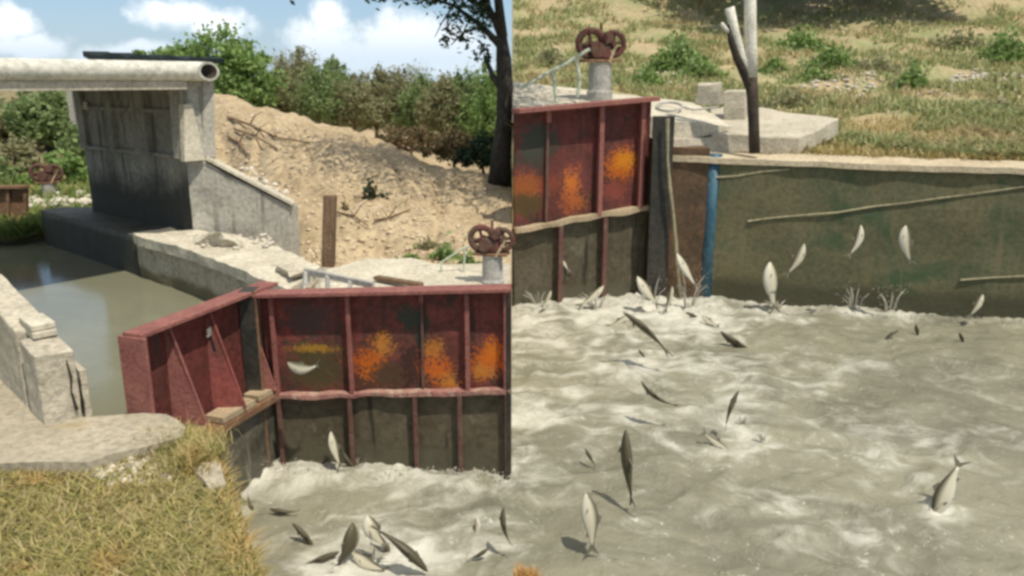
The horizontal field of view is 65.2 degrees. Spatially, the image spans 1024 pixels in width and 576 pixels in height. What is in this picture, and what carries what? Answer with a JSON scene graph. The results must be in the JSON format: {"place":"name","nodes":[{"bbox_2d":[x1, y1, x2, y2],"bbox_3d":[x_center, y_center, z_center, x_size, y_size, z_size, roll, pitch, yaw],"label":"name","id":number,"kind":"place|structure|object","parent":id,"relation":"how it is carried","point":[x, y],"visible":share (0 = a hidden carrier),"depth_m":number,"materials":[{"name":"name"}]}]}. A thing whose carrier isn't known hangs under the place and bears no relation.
{"place":"outdoors","nodes":[
{"label":"outdoors","id":0,"kind":"place"},
{"bbox_2d":[0,144,91,241],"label":"bank","id":1,"kind":"structure","parent":0,"point":[41,151],"depth_m":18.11,"materials":[{"name":"plant"}]},
{"bbox_2d":[0,156,23,184],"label":"bush","id":2,"kind":"object","parent":1,"relation":"on","point":[7,173],"visible":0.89,"depth_m":18.31,"materials":[{"name":"green plant"}]},
{"bbox_2d":[0,185,28,220],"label":"rusty gate","id":3,"kind":"structure","parent":1,"relation":"on","point":[14,199],"depth_m":13.85,"materials":[{"name":"metal"}]},
{"bbox_2d":[0,93,44,147],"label":"distant tree","id":4,"kind":"object","parent":1,"relation":"on","point":[4,133],"visible":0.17,"depth_m":27.28,"materials":[{"name":"green plant"}]},
{"bbox_2d":[0,131,46,173],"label":"bush","id":5,"kind":"object","parent":1,"relation":"on","point":[25,156],"visible":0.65,"depth_m":20.72,"materials":[{"name":"green plant"}]},
{"bbox_2d":[0,91,69,151],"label":"distant tree","id":6,"kind":"object","parent":1,"relation":"on","point":[44,117],"visible":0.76,"depth_m":25.87,"materials":[{"name":"green plant"}]},
{"bbox_2d":[28,160,63,198],"bbox_3d":[-9.596,-2.168,16.558,0.646,0.949,0.318,-3,15,-10],"label":"gate hoist","id":7,"kind":"object","parent":1,"relation":"on","point":[46,178],"visible":0.93,"depth_m":16.45,"materials":[{"name":"red paint"}]},
{"bbox_2d":[29,190,91,209],"bbox_3d":[-8.817,-1.721,15.748,1.316,0.218,2.075,-7,16,-25],"label":"rubble","id":8,"kind":"object","parent":1,"relation":"on","point":[82,200],"visible":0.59,"depth_m":15.43,"materials":[{"name":"stone"}]},
{"bbox_2d":[41,148,88,184],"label":"bush","id":9,"kind":"object","parent":1,"relation":"on","point":[74,168],"visible":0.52,"depth_m":18.71,"materials":[{"name":"green plant"}]},
{"bbox_2d":[53,121,86,164],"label":"bush","id":10,"kind":"object","parent":1,"relation":"on","point":[72,141],"visible":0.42,"depth_m":20.49,"materials":[{"name":"green plant"}]},
{"bbox_2d":[0,237,206,415],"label":"pond water","id":11,"kind":"structure","parent":0,"point":[93,309],"depth_m":10.00,"materials":[{"name":"liquid"}]},
{"bbox_2d":[0,425,274,575],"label":"bank","id":12,"kind":"structure","parent":0,"point":[112,514],"depth_m":4.86,"materials":[{"name":"green plant"}]},
{"bbox_2d":[0,380,186,478],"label":"concrete pad","id":13,"kind":"object","parent":12,"relation":"on","point":[29,440],"visible":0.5,"depth_m":5.72,"materials":[{"name":"concrete"}]},
{"bbox_2d":[0,274,91,424],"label":"broken wall","id":14,"kind":"structure","parent":13,"relation":"on","point":[44,379],"depth_m":6.02,"materials":[{"name":"concrete"}]},
{"bbox_2d":[21,324,57,338],"bbox_3d":[-3.655,0.320,6.180,0.170,0.050,0.340,-14,20,-43],"label":"brick","id":15,"kind":"object","parent":14,"relation":"on","point":[43,333],"visible":0.6,"depth_m":6.07,"materials":[{"name":"concrete"}]},
{"bbox_2d":[19,313,55,331],"bbox_3d":[-3.669,0.263,6.180,0.170,0.050,0.340,-14,20,-43],"label":"brick","id":16,"kind":"object","parent":15,"relation":"on","point":[36,322],"visible":1,"depth_m":6.11,"materials":[{"name":"concrete"}]},
{"bbox_2d":[89,455,174,485],"bbox_3d":[-2.584,1.243,5.431,0.740,0.088,0.438,8,16,27],"label":"rubble","id":17,"kind":"object","parent":12,"relation":"on","point":[133,468],"visible":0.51,"depth_m":5.38,"materials":[{"name":"stone"}]},
{"bbox_2d":[86,414,242,476],"bbox_3d":[-2.377,1.087,5.703,1.238,0.194,0.789,10,18,34],"label":"grass tuft","id":18,"kind":"object","parent":12,"relation":"on","point":[201,448],"visible":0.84,"depth_m":5.55,"materials":[{"name":"plant"}]},
{"bbox_2d":[176,438,225,492],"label":"corner block","id":19,"kind":"structure","parent":12,"relation":"on","point":[212,477],"depth_m":5.26,"materials":[{"name":"stone"}]},
{"bbox_2d":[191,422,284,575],"bbox_3d":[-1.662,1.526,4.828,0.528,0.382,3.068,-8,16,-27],"label":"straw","id":20,"kind":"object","parent":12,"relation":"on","point":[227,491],"visible":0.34,"depth_m":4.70,"materials":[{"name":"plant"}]},
{"bbox_2d":[0,0,511,80],"label":"sky","id":21,"kind":"structure","parent":0,"point":[360,35],"materials":[{"name":"blue"}]},
{"bbox_2d":[205,93,511,386],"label":"sandy bank","id":22,"kind":"structure","parent":0,"point":[474,177],"depth_m":15.00,"materials":[{"name":"sand"}]},
{"bbox_2d":[0,80,215,229],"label":"road bridge","id":23,"kind":"structure","parent":22,"relation":"on","point":[142,143],"depth_m":11.68,"materials":[{"name":"concrete"}]},
{"bbox_2d":[0,58,218,80],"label":"pipe","id":24,"kind":"object","parent":23,"relation":"on","point":[23,69],"visible":1,"depth_m":9.65,"materials":[{"name":"beige concrete"}]},
{"bbox_2d":[82,51,224,62],"bbox_3d":[-4.979,-3.225,11.246,1.892,0.181,0.376,-9,17,-30],"label":"roofing sheet","id":25,"kind":"object","parent":24,"relation":"on","point":[98,55],"visible":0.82,"depth_m":11.02,"materials":[{"name":"metal"}]},
{"bbox_2d":[41,207,184,275],"bbox_3d":[-6.011,-0.446,12.644,4.114,1.328,1.557,9,17,31],"label":"apron","id":26,"kind":"object","parent":22,"relation":"on","point":[103,238],"visible":0.3,"depth_m":12.23,"materials":[{"name":"concrete"}]},
{"bbox_2d":[132,19,290,109],"bbox_3d":[-8.976,-5.809,23.371,4.816,4.097,3.866,0,15,0],"label":"broad tree","id":27,"kind":"object","parent":22,"relation":"on","point":[240,68],"visible":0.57,"depth_m":22.70,"materials":[{"name":"green plant"}]},
{"bbox_2d":[133,230,319,300],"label":"pond wall","id":28,"kind":"structure","parent":22,"relation":"on","point":[180,260],"depth_m":10.01,"materials":[{"name":"concrete"}]},
{"bbox_2d":[192,231,251,247],"bbox_3d":[-3.848,-0.700,10.630,0.767,0.278,1.370,-6,16,-23],"label":"rubble mound","id":29,"kind":"object","parent":28,"relation":"on","point":[219,239],"visible":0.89,"depth_m":10.23,"materials":[{"name":"stone"}]},
{"bbox_2d":[194,233,273,249],"bbox_3d":[-3.638,-0.623,10.534,0.927,0.072,1.160,-8,16,-27],"label":"rubble","id":30,"kind":"object","parent":28,"relation":"on","point":[266,243],"visible":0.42,"depth_m":10.39,"materials":[{"name":"stone"}]},
{"bbox_2d":[276,263,315,279],"bbox_3d":[-2.395,-0.197,8.905,0.402,0.228,0.968,-8,17,-28],"label":"broken lump","id":31,"kind":"object","parent":28,"relation":"on","point":[293,271],"visible":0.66,"depth_m":8.67,"materials":[{"name":"concrete"}]},
{"bbox_2d":[186,157,300,256],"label":"wing wall","id":32,"kind":"structure","parent":22,"relation":"on","point":[225,198],"depth_m":11.39,"materials":[{"name":"grey concrete"}]},
{"bbox_2d":[258,48,305,112],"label":"shrub","id":33,"kind":"object","parent":22,"relation":"on","point":[282,94],"visible":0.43,"depth_m":24.95,"materials":[{"name":"green plant"}]},
{"bbox_2d":[280,39,321,113],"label":"shrub","id":34,"kind":"object","parent":22,"relation":"on","point":[299,56],"visible":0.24,"depth_m":25.81,"materials":[{"name":"green plant"}]},
{"bbox_2d":[285,60,350,125],"bbox_3d":[-5.906,-5.525,24.413,2.306,2.816,1.737,6,16,23],"label":"shrub","id":35,"kind":"object","parent":22,"relation":"on","point":[318,106],"visible":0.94,"depth_m":24.05,"materials":[{"name":"green plant"}]},
{"bbox_2d":[321,194,336,267],"bbox_3d":[-2.300,-0.711,10.069,0.233,0.921,0.136,0,15,0],"label":"wooden post","id":36,"kind":"object","parent":22,"relation":"on","point":[329,219],"visible":1,"depth_m":10.01,"materials":[{"name":"wood"}]},
{"bbox_2d":[319,54,352,125],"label":"shrub","id":37,"kind":"object","parent":22,"relation":"on","point":[333,61],"visible":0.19,"depth_m":25.90,"materials":[{"name":"green plant"}]},
{"bbox_2d":[326,70,389,131],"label":"shrub","id":38,"kind":"object","parent":22,"relation":"on","point":[358,110],"visible":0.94,"depth_m":24.09,"materials":[{"name":"green plant"}]},
{"bbox_2d":[214,125,504,267],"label":"dry sprigs","id":39,"kind":"object","parent":22,"relation":"on","point":[396,207],"visible":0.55,"depth_m":13.57,"materials":[{"name":"brown plant"}]},
{"bbox_2d":[215,108,506,267],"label":"clods","id":40,"kind":"object","parent":22,"relation":"on","point":[407,221],"visible":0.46,"depth_m":13.54,"materials":[{"name":"soil"}]},
{"bbox_2d":[357,178,389,199],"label":"leafy weed","id":41,"kind":"object","parent":22,"relation":"on","point":[369,189],"visible":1,"depth_m":13.83,"materials":[{"name":"green plant"}]},
{"bbox_2d":[343,61,404,136],"bbox_3d":[-4.388,-5.767,25.405,2.275,2.783,1.902,0,15,0],"label":"shrub","id":42,"kind":"object","parent":22,"relation":"on","point":[385,117],"visible":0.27,"depth_m":25.03,"materials":[{"name":"green plant"}]},
{"bbox_2d":[290,0,512,185],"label":"shade tree","id":43,"kind":"object","parent":22,"relation":"on","point":[500,165],"visible":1,"depth_m":14.74,"materials":[{"name":"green plant"}]},
{"bbox_2d":[372,58,431,148],"bbox_3d":[-3.614,-5.800,25.355,2.315,2.872,2.053,0,15,0],"label":"shrub","id":44,"kind":"object","parent":22,"relation":"on","point":[401,84],"visible":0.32,"depth_m":24.92,"materials":[{"name":"green plant"}]},
{"bbox_2d":[373,124,446,153],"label":"scrub","id":45,"kind":"object","parent":22,"relation":"on","point":[395,137],"visible":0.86,"depth_m":19.50,"materials":[{"name":"green plant"}]},
{"bbox_2d":[388,67,444,146],"bbox_3d":[-2.698,-5.400,24.356,1.896,2.601,2.439,-6,16,-23],"label":"shrub","id":46,"kind":"object","parent":22,"relation":"on","point":[415,92],"visible":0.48,"depth_m":24.16,"materials":[{"name":"green plant"}]},
{"bbox_2d":[409,64,468,136],"bbox_3d":[-2.100,-5.204,23.503,2.117,2.651,1.599,6,16,23],"label":"shrub","id":47,"kind":"object","parent":22,"relation":"on","point":[436,95],"visible":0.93,"depth_m":23.17,"materials":[{"name":"green plant"}]},
{"bbox_2d":[420,231,462,261],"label":"leafy weed","id":48,"kind":"object","parent":22,"relation":"on","point":[441,254],"visible":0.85,"depth_m":10.39,"materials":[{"name":"green plant"}]},
{"bbox_2d":[414,128,479,167],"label":"scrub","id":49,"kind":"object","parent":22,"relation":"on","point":[442,150],"visible":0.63,"depth_m":18.06,"materials":[{"name":"green plant"}]},
{"bbox_2d":[438,65,488,129],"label":"shrub","id":50,"kind":"object","parent":22,"relation":"on","point":[470,85],"visible":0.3,"depth_m":23.09,"materials":[{"name":"green plant"}]},
{"bbox_2d":[455,59,496,154],"bbox_3d":[-0.884,-4.975,22.468,1.724,2.821,1.395,7,16,24],"label":"shrub","id":51,"kind":"object","parent":22,"relation":"on","point":[479,116],"visible":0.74,"depth_m":22.15,"materials":[{"name":"green plant"}]},
{"bbox_2d":[450,130,511,173],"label":"scrub","id":52,"kind":"object","parent":22,"relation":"on","point":[468,156],"visible":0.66,"depth_m":16.85,"materials":[{"name":"green plant"}]},
{"bbox_2d":[239,287,1023,575],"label":"river water","id":53,"kind":"structure","parent":0,"point":[864,380],"depth_m":7.81,"materials":[{"name":"grey liquid"}]},
{"bbox_2d":[219,403,277,493],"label":"gate sill","id":54,"kind":"structure","parent":53,"relation":"in","point":[250,446],"depth_m":7.36,"materials":[{"name":"concrete"}]},
{"bbox_2d":[238,286,269,466],"bbox_3d":[-2.396,1.100,7.592,0.165,2.251,0.205,0,15,0],"label":"corner post","id":55,"kind":"object","parent":53,"relation":"in","point":[250,324],"visible":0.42,"depth_m":7.35,"materials":[{"name":"metal"}]},
{"bbox_2d":[117,281,277,434],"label":"sluice gate","id":56,"kind":"structure","parent":55,"relation":"attached to","point":[175,365],"depth_m":6.66,"materials":[{"name":"red metal"}]},
{"bbox_2d":[205,397,255,423],"bbox_3d":[-2.490,1.079,7.090,0.202,0.063,0.449,5,15,18],"label":"timber block","id":57,"kind":"object","parent":56,"relation":"on","point":[222,415],"depth_m":6.98,"materials":[{"name":"brown wood"}]},
{"bbox_2d":[244,389,274,401],"bbox_3d":[-2.318,0.959,7.567,0.174,0.068,0.468,5,15,19],"label":"timber block","id":58,"kind":"object","parent":56,"relation":"on","point":[258,396],"depth_m":7.38,"materials":[{"name":"brown wood"}]},
{"bbox_2d":[252,284,511,479],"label":"sluice gate","id":59,"kind":"structure","parent":55,"relation":"attached to","point":[409,376],"depth_m":7.44,"materials":[{"name":"metal"}]},
{"bbox_2d":[506,293,509,478],"bbox_3d":[-0.035,1.144,7.415,0.040,2.255,0.100,0,15,0],"label":"guide post","id":60,"kind":"object","parent":59,"relation":"attached to","point":[507,384],"visible":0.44,"depth_m":7.29,"materials":[{"name":"metal"}]},
{"bbox_2d":[314,268,330,287],"bbox_3d":[-1.949,0.916,9.071,1.926,1.883,2.126,0,15,0],"label":"gate footing","id":61,"kind":"object","parent":53,"relation":"in","point":[318,284],"depth_m":9.22,"materials":[{"name":"grey concrete"}]},
{"bbox_2d":[303,268,374,288],"bbox_3d":[-1.842,-0.014,8.081,0.931,0.219,0.393,7,16,25],"label":"steel frame","id":62,"kind":"object","parent":61,"relation":"on","point":[328,277],"visible":0.54,"depth_m":8.18,"materials":[{"name":"metal"}]},
{"bbox_2d":[320,258,508,287],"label":"deck slab","id":63,"kind":"structure","parent":61,"relation":"on","point":[413,269],"depth_m":9.23,"materials":[{"name":"concrete"}]},
{"bbox_2d":[373,275,423,285],"bbox_3d":[-1.228,-0.076,8.636,0.629,0.040,0.090,9,17,31],"label":"loose plank","id":64,"kind":"object","parent":63,"relation":"on","point":[396,280],"visible":0.9,"depth_m":8.60,"materials":[{"name":"wood"}]},
{"bbox_2d":[467,220,514,283],"bbox_3d":[-0.224,-0.356,8.693,0.519,0.765,0.278,0,15,0],"label":"gate hoist","id":65,"kind":"object","parent":63,"relation":"on","point":[491,250],"visible":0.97,"depth_m":8.60,"materials":[{"name":"red paint"}]},
{"bbox_2d":[328,431,345,470],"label":"fish","id":66,"kind":"object","parent":53,"relation":"on","point":[334,446],"visible":1,"depth_m":7.51},
{"bbox_2d":[335,522,359,565],"bbox_3d":[-1.269,1.975,6.074,0.265,0.369,0.111,-12,19,-40],"label":"fish","id":67,"kind":"object","parent":53,"relation":"on","point":[351,538],"visible":0.99,"depth_m":6.05},
{"bbox_2d":[353,552,389,571],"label":"fish","id":68,"kind":"object","parent":53,"relation":"on","point":[364,561],"visible":0.99,"depth_m":6.10},
{"bbox_2d":[363,515,389,549],"bbox_3d":[-1.032,1.871,6.137,0.219,0.248,0.109,0,15,0],"label":"fish","id":69,"kind":"object","parent":53,"relation":"on","point":[371,533],"visible":0.94,"depth_m":6.11},
{"bbox_2d":[371,525,427,571],"bbox_3d":[-0.852,1.935,5.975,0.462,0.371,0.149,2,15,10],"label":"fish","id":70,"kind":"object","parent":53,"relation":"on","point":[409,553],"visible":1,"depth_m":5.94},
{"bbox_2d":[442,263,510,283],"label":"channel wall","id":71,"kind":"structure","parent":53,"relation":"in","point":[476,268],"depth_m":9.61,"materials":[{"name":"concrete"}]},
{"bbox_2d":[511,96,659,305],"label":"sluice gate","id":72,"kind":"structure","parent":53,"relation":"in","point":[580,188],"depth_m":13.15,"materials":[{"name":"metal"}]},
{"bbox_2d":[581,493,601,557],"bbox_3d":[0.614,1.824,6.152,0.163,0.472,0.156,0,15,0],"label":"fish","id":73,"kind":"object","parent":53,"relation":"on","point":[591,518],"visible":1,"depth_m":6.13},
{"bbox_2d":[618,429,637,510],"bbox_3d":[0.989,1.572,6.848,0.120,0.679,0.302,-2,15,-8],"label":"fish","id":74,"kind":"object","parent":53,"relation":"on","point":[625,450],"visible":1,"depth_m":6.83},
{"bbox_2d":[261,323,1020,573],"bbox_3d":[2.249,1.282,9.237,6.349,0.014,9.796,8,17,28],"label":"foam","id":75,"kind":"object","parent":53,"relation":"on","point":[694,505],"visible":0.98,"depth_m":6.91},
{"bbox_2d":[264,299,1022,484],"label":"foam","id":76,"kind":"object","parent":53,"relation":"on","point":[434,472],"visible":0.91,"depth_m":12.26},
{"bbox_2d":[623,312,672,356],"bbox_3d":[1.739,0.612,10.209,0.666,0.597,0.201,4,15,13],"label":"fish","id":77,"kind":"object","parent":53,"relation":"on","point":[642,326],"visible":1,"depth_m":10.16},
{"bbox_2d":[637,276,661,308],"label":"fish","id":78,"kind":"object","parent":53,"relation":"on","point":[644,288],"visible":1,"depth_m":12.70},
{"bbox_2d":[763,262,780,313],"bbox_3d":[4.143,-0.005,12.726,0.317,0.798,0.253,-5,16,-20],"label":"fish","id":79,"kind":"object","parent":53,"relation":"on","point":[771,282],"visible":1,"depth_m":12.66},
{"bbox_2d":[673,152,1023,318],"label":"canal wall","id":80,"kind":"structure","parent":53,"relation":"in","point":[962,220],"depth_m":12.71,"materials":[{"name":"concrete"}]},
{"bbox_2d":[646,116,681,298],"bbox_3d":[2.607,-1.053,13.316,0.637,3.536,0.245,0,15,0],"label":"guide post","id":81,"kind":"object","parent":80,"relation":"attached to","point":[661,202],"visible":0.73,"depth_m":13.25,"materials":[{"name":"wood"}]},
{"bbox_2d":[702,153,722,296],"bbox_3d":[3.321,-0.824,13.440,0.239,2.832,0.234,0,15,0],"label":"blue pipe","id":82,"kind":"object","parent":80,"relation":"attached to","point":[710,223],"visible":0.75,"depth_m":13.29,"materials":[{"name":"paint"}]},
{"bbox_2d":[720,0,759,153],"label":"forked pole","id":83,"kind":"object","parent":80,"relation":"on","point":[745,61],"visible":1,"depth_m":12.57,"materials":[{"name":"white wood"}]},
{"bbox_2d":[709,107,838,153],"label":"concrete block","id":84,"kind":"structure","parent":80,"relation":"on","point":[784,133],"depth_m":13.59,"materials":[{"name":"concrete"}]},
{"bbox_2d":[723,89,747,119],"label":"stub pillar","id":85,"kind":"structure","parent":84,"relation":"on","point":[735,104],"depth_m":14.49,"materials":[{"name":"concrete"}]},
{"bbox_2d":[928,501,946,511],"bbox_3d":[3.627,1.912,6.930,0.284,0.185,0.284,0,15,0],"label":"splash","id":86,"kind":"object","parent":53,"relation":"on","point":[936,508],"visible":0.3,"depth_m":6.91,"materials":[{"name":"liquid"}]},
{"bbox_2d":[932,454,970,513],"bbox_3d":[3.794,1.712,6.951,0.328,0.523,0.164,-8,16,-27],"label":"fish","id":87,"kind":"object","parent":53,"relation":"on","point":[944,489],"visible":0.98,"depth_m":6.91},
{"bbox_2d":[507,0,1023,286],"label":"hillside","id":88,"kind":"structure","parent":0,"point":[633,10],"depth_m":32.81,"materials":[{"name":"plant"}]},
{"bbox_2d":[531,40,575,69],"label":"leafy weed","id":89,"kind":"object","parent":88,"relation":"on","point":[547,54],"visible":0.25,"depth_m":24.74,"materials":[{"name":"green plant"}]},
{"bbox_2d":[627,59,668,86],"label":"leafy weed","id":90,"kind":"object","parent":88,"relation":"on","point":[646,75],"visible":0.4,"depth_m":22.27,"materials":[{"name":"green plant"}]},
{"bbox_2d":[638,26,735,73],"bbox_3d":[5.176,-7.340,24.974,3.728,1.570,2.041,0,15,0],"label":"leafy weed","id":91,"kind":"object","parent":88,"relation":"on","point":[671,58],"visible":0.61,"depth_m":24.61,"materials":[{"name":"green plant"}]},
{"bbox_2d":[666,146,709,297],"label":"recess wall","id":92,"kind":"structure","parent":88,"relation":"on","point":[689,184],"depth_m":13.34,"materials":[{"name":"concrete"}]},
{"bbox_2d":[512,81,731,137],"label":"deck slab","id":93,"kind":"structure","parent":92,"relation":"on","point":[694,124],"depth_m":14.30,"materials":[{"name":"concrete"}]},
{"bbox_2d":[519,48,590,100],"bbox_3d":[0.752,-3.762,14.108,1.251,0.921,0.063,0,15,0],"label":"pipe rail","id":94,"kind":"object","parent":93,"relation":"on","point":[558,67],"visible":1,"depth_m":14.09,"materials":[{"name":"metal"}]},
{"bbox_2d":[575,23,626,100],"bbox_3d":[1.615,-4.114,14.634,0.949,1.408,0.512,0,15,0],"label":"gate hoist","id":95,"kind":"object","parent":93,"relation":"on","point":[599,82],"visible":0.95,"depth_m":14.48,"materials":[{"name":"red paint"}]},
{"bbox_2d":[674,135,723,151],"bbox_3d":[3.550,-2.563,13.856,1.750,0.417,1.119,0,15,0],"label":"concrete ledge","id":96,"kind":"object","parent":88,"relation":"on","point":[709,142],"visible":0.17,"depth_m":13.38,"materials":[{"name":"concrete"}]},
{"bbox_2d":[663,42,736,81],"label":"leafy weed","id":97,"kind":"object","parent":88,"relation":"on","point":[702,66],"visible":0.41,"depth_m":23.19,"materials":[{"name":"green plant"}]},
{"bbox_2d":[695,82,722,104],"bbox_3d":[4.003,-3.961,16.285,0.662,0.449,0.550,0,15,0],"label":"concrete lump","id":98,"kind":"object","parent":88,"relation":"on","point":[709,93],"visible":0.98,"depth_m":16.05,"materials":[{"name":"concrete"}]},
{"bbox_2d":[758,48,787,74],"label":"leafy weed","id":99,"kind":"object","parent":88,"relation":"on","point":[773,62],"visible":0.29,"depth_m":23.91,"materials":[{"name":"green plant"}]},
{"bbox_2d":[759,86,823,109],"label":"leafy weed","id":100,"kind":"object","parent":88,"relation":"on","point":[787,99],"visible":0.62,"depth_m":18.92,"materials":[{"name":"green plant"}]},
{"bbox_2d":[762,24,839,52],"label":"leafy weed","id":101,"kind":"object","parent":88,"relation":"on","point":[799,38],"visible":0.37,"depth_m":28.34,"materials":[{"name":"green plant"}]},
{"bbox_2d":[585,63,1023,101],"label":"rubble","id":102,"kind":"object","parent":88,"relation":"on","point":[974,75],"visible":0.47,"depth_m":22.29,"materials":[{"name":"stone"}]},
{"bbox_2d":[768,62,844,84],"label":"leafy weed","id":103,"kind":"object","parent":88,"relation":"on","point":[816,71],"visible":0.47,"depth_m":22.82,"materials":[{"name":"green plant"}]},
{"bbox_2d":[785,35,860,69],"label":"leafy weed","id":104,"kind":"object","parent":88,"relation":"on","point":[830,56],"visible":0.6,"depth_m":25.22,"materials":[{"name":"green plant"}]},
{"bbox_2d":[744,110,1023,160],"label":"straw","id":105,"kind":"object","parent":88,"relation":"on","point":[839,149],"visible":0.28,"depth_m":13.61,"materials":[{"name":"plant"}]},
{"bbox_2d":[844,42,926,77],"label":"leafy weed","id":106,"kind":"object","parent":88,"relation":"on","point":[866,65],"visible":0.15,"depth_m":23.70,"materials":[{"name":"green plant"}]},
{"bbox_2d":[891,43,930,89],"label":"leafy weed","id":107,"kind":"object","parent":88,"relation":"on","point":[912,76],"visible":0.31,"depth_m":20.99,"materials":[{"name":"green plant"}]},
{"bbox_2d":[917,27,992,50],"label":"leafy weed","id":108,"kind":"object","parent":88,"relation":"on","point":[955,40],"visible":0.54,"depth_m":28.68,"materials":[{"name":"green plant"}]},
{"bbox_2d":[963,16,1023,66],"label":"leafy weed","id":109,"kind":"object","parent":88,"relation":"on","point":[1010,50],"visible":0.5,"depth_m":25.71,"materials":[{"name":"green plant"}]},
{"bbox_2d":[780,244,805,278],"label":"fish","id":110,"kind":"object","parent":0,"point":[797,257],"visible":1,"depth_m":12.43},
{"bbox_2d":[898,225,917,265],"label":"fish","id":111,"kind":"object","parent":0,"point":[906,242],"visible":1,"depth_m":12.13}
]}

